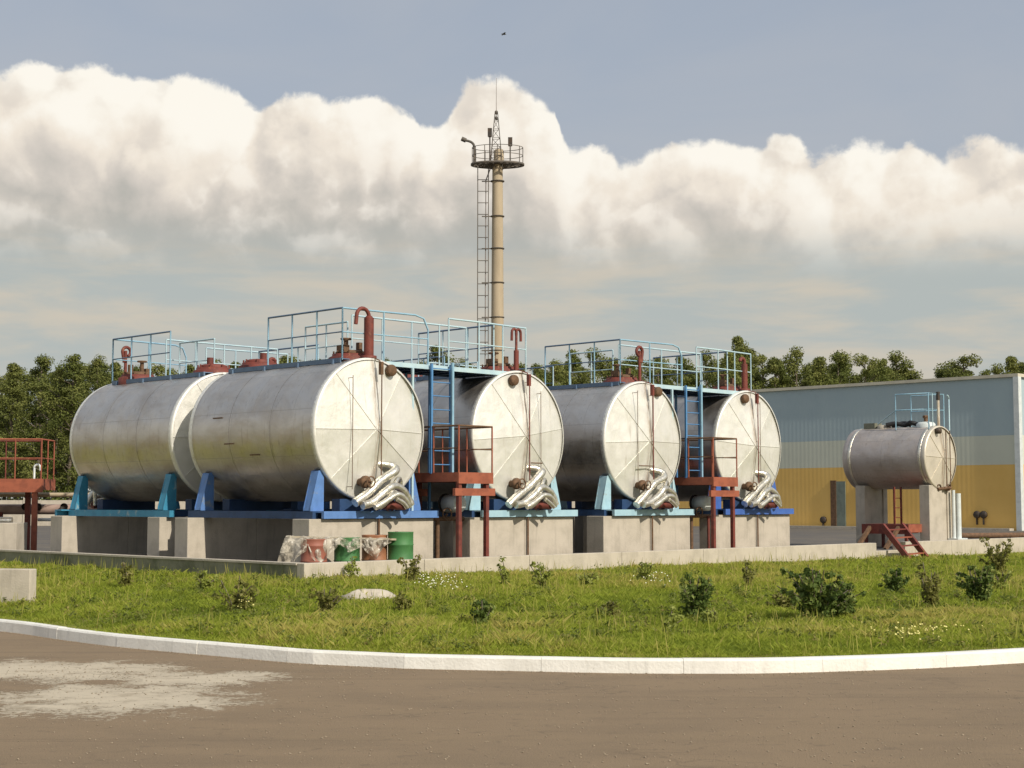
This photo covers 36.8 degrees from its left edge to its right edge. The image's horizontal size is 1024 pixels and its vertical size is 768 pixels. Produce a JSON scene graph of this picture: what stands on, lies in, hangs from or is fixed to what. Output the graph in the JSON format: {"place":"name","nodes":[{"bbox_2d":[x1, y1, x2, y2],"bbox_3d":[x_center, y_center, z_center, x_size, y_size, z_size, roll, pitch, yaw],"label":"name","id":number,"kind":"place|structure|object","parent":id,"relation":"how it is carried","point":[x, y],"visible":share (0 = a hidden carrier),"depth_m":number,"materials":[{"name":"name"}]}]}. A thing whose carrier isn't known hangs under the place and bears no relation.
{"place":"outdoors","nodes":[
{"label":"outdoors","id":0,"kind":"place"},
{"bbox_2d":[0,546,1023,657],"bbox_3d":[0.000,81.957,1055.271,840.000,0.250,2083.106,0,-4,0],"label":"ground","id":1,"kind":"structure","parent":0,"point":[131,633],"depth_m":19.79,"materials":[{"name":"plant"}]},
{"bbox_2d":[0,568,36,603],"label":"concrete block wall","id":2,"kind":"structure","parent":1,"relation":"on","point":[20,583],"depth_m":24.48,"materials":[{"name":"concrete"}]},
{"bbox_2d":[0,366,47,499],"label":"leafy tree","id":3,"kind":"object","parent":1,"relation":"on","point":[21,410],"visible":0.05,"depth_m":124.06,"materials":[{"name":"green plant"}]},
{"bbox_2d":[0,366,68,481],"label":"leafy tree","id":4,"kind":"object","parent":1,"relation":"on","point":[24,380],"visible":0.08,"depth_m":122.61,"materials":[{"name":"green plant"}]},
{"bbox_2d":[0,478,104,499],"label":"undergrowth","id":5,"kind":"object","parent":1,"relation":"on","point":[57,498],"depth_m":104.06,"materials":[{"name":"green plant"}]},
{"bbox_2d":[55,361,113,417],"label":"leafy tree","id":6,"kind":"object","parent":1,"relation":"on","point":[105,367],"visible":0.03,"depth_m":121.72,"materials":[{"name":"green plant"}]},
{"bbox_2d":[118,562,137,586],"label":"shrub","id":7,"kind":"object","parent":1,"relation":"on","point":[126,574],"visible":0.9,"depth_m":27.40,"materials":[{"name":"green plant"}]},
{"bbox_2d":[193,569,218,588],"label":"shrub","id":8,"kind":"object","parent":1,"relation":"on","point":[202,581],"visible":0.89,"depth_m":26.64,"materials":[{"name":"green plant"}]},
{"bbox_2d":[211,575,259,610],"bbox_3d":[-4.014,3.059,22.360,0.722,0.549,0.355,0,-4,0],"label":"shrub","id":9,"kind":"object","parent":1,"relation":"on","point":[237,596],"visible":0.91,"depth_m":22.32,"materials":[{"name":"green plant"}]},
{"bbox_2d":[0,498,574,525],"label":"perimeter fence","id":10,"kind":"object","parent":1,"relation":"on","point":[18,518],"visible":0.01,"depth_m":91.67,"materials":[{"name":"concrete"}]},
{"bbox_2d":[308,588,342,611],"bbox_3d":[-2.643,3.088,21.761,0.508,0.421,0.321,0,-4,0],"label":"shrub","id":11,"kind":"object","parent":1,"relation":"on","point":[324,600],"visible":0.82,"depth_m":21.75,"materials":[{"name":"green plant"}]},
{"bbox_2d":[343,556,360,578],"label":"shrub","id":12,"kind":"object","parent":1,"relation":"on","point":[349,568],"visible":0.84,"depth_m":28.66,"materials":[{"name":"green plant"}]},
{"bbox_2d":[342,588,395,598],"bbox_3d":[-2.296,3.321,24.307,0.885,0.189,0.481,-1,-5,16],"label":"cement lump","id":13,"kind":"object","parent":1,"relation":"on","point":[376,592],"visible":0.72,"depth_m":24.31,"materials":[{"name":"concrete"}]},
{"bbox_2d":[392,590,414,610],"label":"shrub","id":14,"kind":"object","parent":1,"relation":"on","point":[401,600],"visible":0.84,"depth_m":22.39,"materials":[{"name":"green plant"}]},
{"bbox_2d":[397,555,421,580],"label":"shrub","id":15,"kind":"object","parent":1,"relation":"on","point":[413,568],"visible":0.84,"depth_m":28.24,"materials":[{"name":"green plant"}]},
{"bbox_2d":[425,345,456,365],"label":"leafy tree","id":16,"kind":"object","parent":1,"relation":"on","point":[433,349],"visible":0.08,"depth_m":105.38,"materials":[{"name":"green plant"}]},
{"bbox_2d":[469,599,494,623],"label":"shrub","id":17,"kind":"object","parent":1,"relation":"on","point":[483,613],"visible":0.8,"depth_m":20.33,"materials":[{"name":"green plant"}]},
{"bbox_2d":[0,537,1023,578],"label":"wall","id":18,"kind":"structure","parent":1,"relation":"on","point":[584,560],"depth_m":33.91,"materials":[{"name":"concrete"}]},
{"bbox_2d":[530,561,553,588],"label":"shrub","id":19,"kind":"object","parent":1,"relation":"on","point":[543,576],"visible":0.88,"depth_m":27.11,"materials":[{"name":"green plant"}]},
{"bbox_2d":[555,349,586,384],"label":"leafy tree","id":20,"kind":"object","parent":1,"relation":"on","point":[575,358],"visible":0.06,"depth_m":111.89,"materials":[{"name":"green plant"}]},
{"bbox_2d":[562,347,611,384],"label":"leafy tree","id":21,"kind":"object","parent":1,"relation":"on","point":[586,375],"visible":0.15,"depth_m":106.43,"materials":[{"name":"green plant"}]},
{"bbox_2d":[621,354,645,380],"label":"leafy tree","id":22,"kind":"object","parent":1,"relation":"on","point":[633,369],"visible":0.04,"depth_m":106.56,"materials":[{"name":"green plant"}]},
{"bbox_2d":[633,561,654,580],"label":"shrub","id":23,"kind":"object","parent":1,"relation":"on","point":[644,571],"visible":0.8,"depth_m":29.34,"materials":[{"name":"green plant"}]},
{"bbox_2d":[635,355,680,385],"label":"leafy tree","id":24,"kind":"object","parent":1,"relation":"on","point":[658,365],"visible":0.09,"depth_m":111.56,"materials":[{"name":"green plant"}]},
{"bbox_2d":[660,604,683,628],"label":"shrub","id":25,"kind":"object","parent":1,"relation":"on","point":[668,622],"visible":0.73,"depth_m":19.91,"materials":[{"name":"green plant"}]},
{"bbox_2d":[662,356,699,386],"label":"leafy tree","id":26,"kind":"object","parent":1,"relation":"on","point":[689,379],"visible":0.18,"depth_m":106.74,"materials":[{"name":"green plant"}]},
{"bbox_2d":[679,572,714,616],"bbox_3d":[2.601,2.982,21.646,0.493,0.678,0.593,-1,-5,19],"label":"shrub","id":27,"kind":"object","parent":1,"relation":"on","point":[695,597],"visible":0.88,"depth_m":21.59,"materials":[{"name":"green plant"}]},
{"bbox_2d":[684,350,720,388],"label":"leafy tree","id":28,"kind":"object","parent":1,"relation":"on","point":[707,362],"visible":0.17,"depth_m":107.92,"materials":[{"name":"green plant"}]},
{"bbox_2d":[716,352,741,387],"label":"leafy tree","id":29,"kind":"object","parent":1,"relation":"on","point":[730,364],"visible":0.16,"depth_m":105.15,"materials":[{"name":"green plant"}]},
{"bbox_2d":[721,336,754,388],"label":"leafy tree","id":30,"kind":"object","parent":1,"relation":"on","point":[739,346],"visible":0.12,"depth_m":111.09,"materials":[{"name":"green plant"}]},
{"bbox_2d":[742,559,756,585],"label":"shrub","id":31,"kind":"object","parent":1,"relation":"on","point":[748,573],"visible":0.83,"depth_m":28.37,"materials":[{"name":"green plant"}]},
{"bbox_2d":[739,347,769,388],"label":"leafy tree","id":32,"kind":"object","parent":1,"relation":"on","point":[751,351],"visible":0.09,"depth_m":118.04,"materials":[{"name":"green plant"}]},
{"bbox_2d":[740,352,791,389],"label":"leafy tree","id":33,"kind":"object","parent":1,"relation":"on","point":[759,360],"visible":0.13,"depth_m":115.32,"materials":[{"name":"green plant"}]},
{"bbox_2d":[757,357,791,388],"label":"leafy tree","id":34,"kind":"object","parent":1,"relation":"on","point":[784,379],"visible":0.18,"depth_m":114.61,"materials":[{"name":"green plant"}]},
{"bbox_2d":[764,590,796,609],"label":"shrub","id":35,"kind":"object","parent":1,"relation":"on","point":[781,602],"visible":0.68,"depth_m":23.10,"materials":[{"name":"green plant"}]},
{"bbox_2d":[781,345,813,386],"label":"leafy tree","id":36,"kind":"object","parent":1,"relation":"on","point":[797,355],"visible":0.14,"depth_m":115.41,"materials":[{"name":"green plant"}]},
{"bbox_2d":[802,356,833,385],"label":"leafy tree","id":37,"kind":"object","parent":1,"relation":"on","point":[818,377],"visible":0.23,"depth_m":106.60,"materials":[{"name":"green plant"}]},
{"bbox_2d":[777,565,866,618],"bbox_3d":[4.177,2.904,21.287,1.199,0.813,0.922,-4,-6,40],"label":"shrub","id":38,"kind":"object","parent":1,"relation":"on","point":[815,591],"visible":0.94,"depth_m":21.19,"materials":[{"name":"green plant"}]},
{"bbox_2d":[823,350,860,384],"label":"leafy tree","id":39,"kind":"object","parent":1,"relation":"on","point":[841,360],"visible":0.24,"depth_m":106.53,"materials":[{"name":"green plant"}]},
{"bbox_2d":[828,582,856,617],"bbox_3d":[4.630,3.066,21.706,0.491,0.550,0.483,-1,-4,8],"label":"shrub","id":40,"kind":"object","parent":1,"relation":"on","point":[850,608],"visible":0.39,"depth_m":21.64,"materials":[{"name":"green plant"}]},
{"bbox_2d":[679,373,1023,530],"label":"industrial building","id":41,"kind":"structure","parent":1,"relation":"on","point":[817,425],"depth_m":80.84,"materials":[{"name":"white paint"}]},
{"bbox_2d":[830,480,845,525],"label":"door","id":42,"kind":"structure","parent":41,"relation":"in","point":[837,489],"depth_m":83.39,"materials":[{"name":"metal"}]},
{"bbox_2d":[839,353,886,383],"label":"leafy tree","id":43,"kind":"object","parent":1,"relation":"on","point":[862,360],"visible":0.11,"depth_m":111.09,"materials":[{"name":"green plant"}]},
{"bbox_2d":[866,358,892,382],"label":"leafy tree","id":44,"kind":"object","parent":1,"relation":"on","point":[882,371],"visible":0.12,"depth_m":104.66,"materials":[{"name":"green plant"}]},
{"bbox_2d":[873,350,914,380],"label":"leafy tree","id":45,"kind":"object","parent":1,"relation":"on","point":[903,372],"visible":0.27,"depth_m":112.43,"materials":[{"name":"green plant"}]},
{"bbox_2d":[878,567,909,592],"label":"shrub","id":46,"kind":"object","parent":1,"relation":"on","point":[894,583],"visible":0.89,"depth_m":27.44,"materials":[{"name":"green plant"}]},
{"bbox_2d":[881,523,928,557],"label":"stairs","id":47,"kind":"structure","parent":1,"relation":"on","point":[895,542],"depth_m":42.84,"materials":[{"name":"metal"}]},
{"bbox_2d":[914,563,940,604],"bbox_3d":[6.480,3.135,23.895,0.435,0.736,0.531,0,-4,0],"label":"shrub","id":48,"kind":"object","parent":1,"relation":"on","point":[930,592],"visible":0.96,"depth_m":23.82,"materials":[{"name":"green plant"}]},
{"bbox_2d":[933,353,982,377],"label":"leafy tree","id":49,"kind":"object","parent":1,"relation":"on","point":[957,368],"visible":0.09,"depth_m":111.36,"materials":[{"name":"green plant"}]},
{"bbox_2d":[955,563,996,602],"bbox_3d":[7.542,3.256,25.056,0.640,0.674,0.537,-2,-5,21],"label":"shrub","id":50,"kind":"object","parent":1,"relation":"on","point":[978,587],"visible":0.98,"depth_m":25.02,"materials":[{"name":"green plant"}]},
{"bbox_2d":[978,537,1013,574],"bbox_3d":[10.709,3.817,34.112,0.772,0.890,0.757,-3,-5,35],"label":"shrub","id":51,"kind":"object","parent":1,"relation":"on","point":[998,559],"visible":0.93,"depth_m":33.97,"materials":[{"name":"green plant"}]},
{"bbox_2d":[989,570,1013,589],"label":"shrub","id":52,"kind":"object","parent":1,"relation":"on","point":[1004,577],"visible":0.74,"depth_m":28.01,"materials":[{"name":"green plant"}]},
{"bbox_2d":[1002,355,1023,373],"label":"leafy tree","id":53,"kind":"object","parent":1,"relation":"on","point":[1011,365],"visible":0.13,"depth_m":104.86,"materials":[{"name":"green plant"}]},
{"bbox_2d":[0,631,1023,767],"bbox_3d":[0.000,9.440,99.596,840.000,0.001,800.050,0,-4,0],"label":"road","id":54,"kind":"structure","parent":0,"point":[222,741],"depth_m":13.29,"materials":[{"name":"grey asphalt"}]},
{"bbox_2d":[0,619,1023,673],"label":"kerb","id":55,"kind":"structure","parent":54,"relation":"on","point":[665,665],"depth_m":17.08,"materials":[{"name":"grey concrete"}]},
{"bbox_2d":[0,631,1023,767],"bbox_3d":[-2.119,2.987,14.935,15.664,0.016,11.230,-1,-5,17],"label":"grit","id":56,"kind":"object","parent":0,"point":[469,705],"visible":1,"depth_m":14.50,"materials":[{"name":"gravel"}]},
{"bbox_2d":[0,0,1023,499],"label":"sky","id":57,"kind":"structure","parent":0,"point":[821,177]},
{"bbox_2d":[30,526,1023,552],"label":"yard","id":58,"kind":"structure","parent":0,"point":[809,536],"depth_m":63.62,"materials":[{"name":"concrete"}]},
{"bbox_2d":[0,523,26,549],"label":"concrete footing","id":59,"kind":"object","parent":58,"relation":"on","point":[13,536],"visible":0.55,"depth_m":38.94,"materials":[{"name":"concrete"}]},
{"bbox_2d":[0,362,38,499],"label":"leafy tree","id":60,"kind":"object","parent":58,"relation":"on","point":[12,384],"visible":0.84,"depth_m":105.91,"materials":[{"name":"green plant"}]},
{"bbox_2d":[0,438,54,550],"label":"access platform","id":61,"kind":"structure","parent":58,"relation":"on","point":[34,486],"depth_m":40.96,"materials":[{"name":"red paint"}]},
{"bbox_2d":[7,353,75,499],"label":"leafy tree","id":62,"kind":"object","parent":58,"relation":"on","point":[44,363],"visible":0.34,"depth_m":113.94,"materials":[{"name":"green plant"}]},
{"bbox_2d":[9,365,78,498],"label":"leafy tree","id":63,"kind":"object","parent":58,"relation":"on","point":[56,436],"visible":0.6,"depth_m":104.57,"materials":[{"name":"green plant"}]},
{"bbox_2d":[0,493,91,522],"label":"pipe rack","id":64,"kind":"object","parent":58,"relation":"on","point":[20,508],"visible":0.38,"depth_m":42.41,"materials":[{"name":"metal"}]},
{"bbox_2d":[26,354,90,499],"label":"leafy tree","id":65,"kind":"object","parent":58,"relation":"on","point":[73,363],"visible":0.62,"depth_m":104.25,"materials":[{"name":"green plant"}]},
{"bbox_2d":[58,354,113,490],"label":"leafy tree","id":66,"kind":"object","parent":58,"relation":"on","point":[94,372],"visible":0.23,"depth_m":112.03,"materials":[{"name":"green plant"}]},
{"bbox_2d":[50,516,147,555],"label":"concrete pier","id":67,"kind":"structure","parent":58,"relation":"on","point":[107,535],"depth_m":38.00,"materials":[{"name":"grey concrete"}]},
{"bbox_2d":[103,362,123,385],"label":"leafy tree","id":68,"kind":"object","parent":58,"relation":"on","point":[117,373],"visible":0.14,"depth_m":104.20,"materials":[{"name":"green plant"}]},
{"bbox_2d":[147,363,181,375],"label":"leafy tree","id":69,"kind":"object","parent":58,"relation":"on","point":[161,369],"visible":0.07,"depth_m":109.29,"materials":[{"name":"green plant"}]},
{"bbox_2d":[147,517,191,556],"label":"concrete pier","id":70,"kind":"structure","parent":58,"relation":"on","point":[160,536],"depth_m":34.80,"materials":[{"name":"concrete"}]},
{"bbox_2d":[55,346,265,516],"bbox_3d":[-8.553,1.593,37.609,5.342,5.335,3.232,-4,-6,44],"label":"storage tank","id":71,"kind":"object","parent":70,"relation":"on","point":[130,453],"visible":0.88,"depth_m":36.35,"materials":[{"name":"silver metal"}]},
{"bbox_2d":[112,331,318,384],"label":"walkway","id":72,"kind":"structure","parent":58,"relation":"on","point":[169,376],"depth_m":38.59,"materials":[{"name":"blue paint"}]},
{"bbox_2d":[174,517,292,561],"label":"concrete pier","id":73,"kind":"structure","parent":58,"relation":"on","point":[260,539],"depth_m":34.29,"materials":[{"name":"grey concrete"}]},
{"bbox_2d":[188,306,438,534],"bbox_3d":[-4.260,1.208,33.699,5.342,5.509,3.232,-4,-6,44],"label":"storage tank","id":74,"kind":"object","parent":73,"relation":"on","point":[346,437],"visible":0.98,"depth_m":32.45,"materials":[{"name":"silver metal"}]},
{"bbox_2d":[300,538,326,562],"bbox_3d":[-3.877,3.385,30.130,0.534,0.725,0.534,-4,-6,44],"label":"drum","id":75,"kind":"object","parent":58,"relation":"on","point":[307,556],"visible":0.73,"depth_m":29.92,"materials":[{"name":"red paint"}]},
{"bbox_2d":[333,537,359,561],"bbox_3d":[-3.259,3.398,30.430,0.534,0.745,0.534,-4,-6,39],"label":"drum","id":76,"kind":"object","parent":58,"relation":"on","point":[341,554],"visible":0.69,"depth_m":30.21,"materials":[{"name":"green paint"}]},
{"bbox_2d":[287,536,395,539],"bbox_3d":[-3.363,3.046,30.457,2.121,0.096,0.350,1,-5,-16],"label":"plank","id":77,"kind":"object","parent":76,"relation":"on","point":[316,537],"visible":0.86,"depth_m":30.27,"materials":[{"name":"wood"}]},
{"bbox_2d":[278,535,390,561],"bbox_3d":[-3.469,3.342,30.046,2.348,0.789,0.371,1,-5,-16],"label":"plastic sheet","id":78,"kind":"object","parent":77,"relation":"hanging from","point":[286,547],"visible":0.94,"depth_m":30.03,"materials":[{"name":"beige"}]},
{"bbox_2d":[292,518,432,562],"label":"concrete pier","id":79,"kind":"structure","parent":58,"relation":"on","point":[421,529],"depth_m":31.84,"materials":[{"name":"grey concrete"}]},
{"bbox_2d":[361,534,387,560],"bbox_3d":[-2.752,3.408,30.830,0.534,0.785,0.534,-1,-4,14],"label":"drum","id":80,"kind":"object","parent":58,"relation":"on","point":[368,556],"visible":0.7,"depth_m":30.63,"materials":[{"name":"brown paint"}]},
{"bbox_2d":[228,307,526,510],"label":"walkway","id":81,"kind":"structure","parent":58,"relation":"on","point":[431,372],"depth_m":34.06,"materials":[{"name":"blue paint"}]},
{"bbox_2d":[387,531,413,559],"bbox_3d":[-2.230,3.378,30.832,0.534,0.845,0.534,3,-5,-36],"label":"drum","id":82,"kind":"object","parent":58,"relation":"on","point":[402,544],"visible":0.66,"depth_m":30.62,"materials":[{"name":"green paint"}]},
{"bbox_2d":[433,521,452,557],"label":"concrete pier","id":83,"kind":"structure","parent":58,"relation":"on","point":[446,539],"depth_m":38.87,"materials":[{"name":"concrete"}]},
{"bbox_2d":[395,328,577,554],"bbox_3d":[-1.127,1.491,36.875,5.341,5.427,3.232,-4,-6,44],"label":"storage tank","id":84,"kind":"object","parent":83,"relation":"on","point":[516,408],"visible":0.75,"depth_m":35.25,"materials":[{"name":"silver metal"}]},
{"bbox_2d":[400,424,494,557],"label":"access platform","id":85,"kind":"structure","parent":58,"relation":"on","point":[459,478],"depth_m":33.38,"materials":[{"name":"red metal"}]},
{"bbox_2d":[433,494,465,557],"bbox_3d":[-1.441,3.187,33.746,0.500,1.570,1.000,-4,-6,44],"label":"pipe manifold","id":86,"kind":"object","parent":58,"relation":"on","point":[446,503],"visible":0.73,"depth_m":33.69,"materials":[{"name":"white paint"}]},
{"bbox_2d":[392,356,553,385],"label":"walkway","id":87,"kind":"structure","parent":58,"relation":"on","point":[459,365],"depth_m":44.79,"materials":[{"name":"grey paint"}]},
{"bbox_2d":[461,78,523,365],"bbox_3d":[-0.768,-3.067,60.407,2.515,18.189,1.272,0,-4,0],"label":"lighting mast","id":88,"kind":"object","parent":58,"relation":"on","point":[497,164],"visible":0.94,"depth_m":60.47,"materials":[{"name":"beige metal"}]},
{"bbox_2d":[453,516,572,557],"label":"concrete pier","id":89,"kind":"structure","parent":58,"relation":"on","point":[547,535],"depth_m":35.03,"materials":[{"name":"grey concrete"}]},
{"bbox_2d":[534,358,572,385],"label":"leafy tree","id":90,"kind":"object","parent":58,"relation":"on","point":[557,374],"visible":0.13,"depth_m":106.85,"materials":[{"name":"green plant"}]},
{"bbox_2d":[572,516,574,552],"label":"concrete pier","id":91,"kind":"structure","parent":58,"relation":"on","point":[573,534],"depth_m":42.30,"materials":[{"name":"concrete"}]},
{"bbox_2d":[481,345,694,550],"bbox_3d":[2.006,1.779,40.051,5.341,5.335,3.232,-4,-6,44],"label":"storage tank","id":92,"kind":"object","parent":91,"relation":"on","point":[622,447],"visible":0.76,"depth_m":38.37,"materials":[{"name":"silver metal"}]},
{"bbox_2d":[575,516,582,551],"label":"concrete pier","id":93,"kind":"structure","parent":58,"relation":"on","point":[578,533],"depth_m":44.65,"materials":[{"name":"concrete"}]},
{"bbox_2d":[567,501,613,508],"bbox_3d":[0.970,2.303,47.025,4.993,5.349,3.232,-4,-6,44],"label":"storage tank","id":94,"kind":"object","parent":93,"relation":"on","point":[584,504],"visible":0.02,"depth_m":45.12,"materials":[{"name":"metal"}]},
{"bbox_2d":[583,516,586,552],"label":"concrete pier","id":95,"kind":"structure","parent":58,"relation":"on","point":[584,534],"depth_m":43.27,"materials":[{"name":"concrete"}]},
{"bbox_2d":[613,357,793,546],"bbox_3d":[5.139,2.014,43.230,5.342,5.349,3.232,-4,-6,44],"label":"storage tank","id":96,"kind":"object","parent":95,"relation":"on","point":[745,416],"visible":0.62,"depth_m":41.57,"materials":[{"name":"silver metal"}]},
{"bbox_2d":[587,515,689,552],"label":"concrete pier","id":97,"kind":"structure","parent":58,"relation":"on","point":[620,533],"depth_m":38.05,"materials":[{"name":"grey concrete"}]},
{"bbox_2d":[544,339,751,508],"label":"walkway","id":98,"kind":"structure","parent":58,"relation":"on","point":[685,391],"depth_m":40.30,"materials":[{"name":"grey paint"}]},
{"bbox_2d":[689,495,710,548],"bbox_3d":[4.825,3.671,40.104,0.500,1.570,1.000,-4,-6,44],"label":"tank","id":99,"kind":"object","parent":58,"relation":"on","point":[699,503],"visible":0.94,"depth_m":40.12,"materials":[{"name":"metal"}]},
{"bbox_2d":[674,437,738,547],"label":"access platform","id":100,"kind":"structure","parent":58,"relation":"on","point":[732,493],"depth_m":39.67,"materials":[{"name":"metal"}]},
{"bbox_2d":[699,514,789,548],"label":"concrete pier","id":101,"kind":"structure","parent":58,"relation":"on","point":[774,529],"depth_m":41.41,"materials":[{"name":"concrete"}]},
{"bbox_2d":[855,486,887,546],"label":"slab pier","id":102,"kind":"structure","parent":58,"relation":"on","point":[871,506],"depth_m":49.16,"materials":[{"name":"concrete"}]},
{"bbox_2d":[857,487,921,548],"bbox_3d":[11.793,4.168,47.816,1.640,1.950,2.538,-4,-6,44],"label":"red platform stair","id":103,"kind":"object","parent":58,"relation":"on","point":[867,529],"visible":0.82,"depth_m":47.65,"materials":[{"name":"metal"}]},
{"bbox_2d":[919,485,951,540],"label":"slab pier","id":104,"kind":"structure","parent":58,"relation":"on","point":[935,514],"depth_m":47.55,"materials":[{"name":"concrete"}]},
{"bbox_2d":[842,392,967,539],"bbox_3d":[12.362,2.764,48.940,3.370,4.920,2.094,-4,-6,44],"label":"tank","id":105,"kind":"object","parent":104,"relation":"on","point":[881,456],"visible":0.98,"depth_m":48.24,"materials":[{"name":"metal"}]},
{"bbox_2d":[962,532,1023,537],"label":"ground pipeline","id":106,"kind":"object","parent":58,"relation":"on","point":[995,535],"visible":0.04,"depth_m":54.38,"materials":[{"name":"metal"}]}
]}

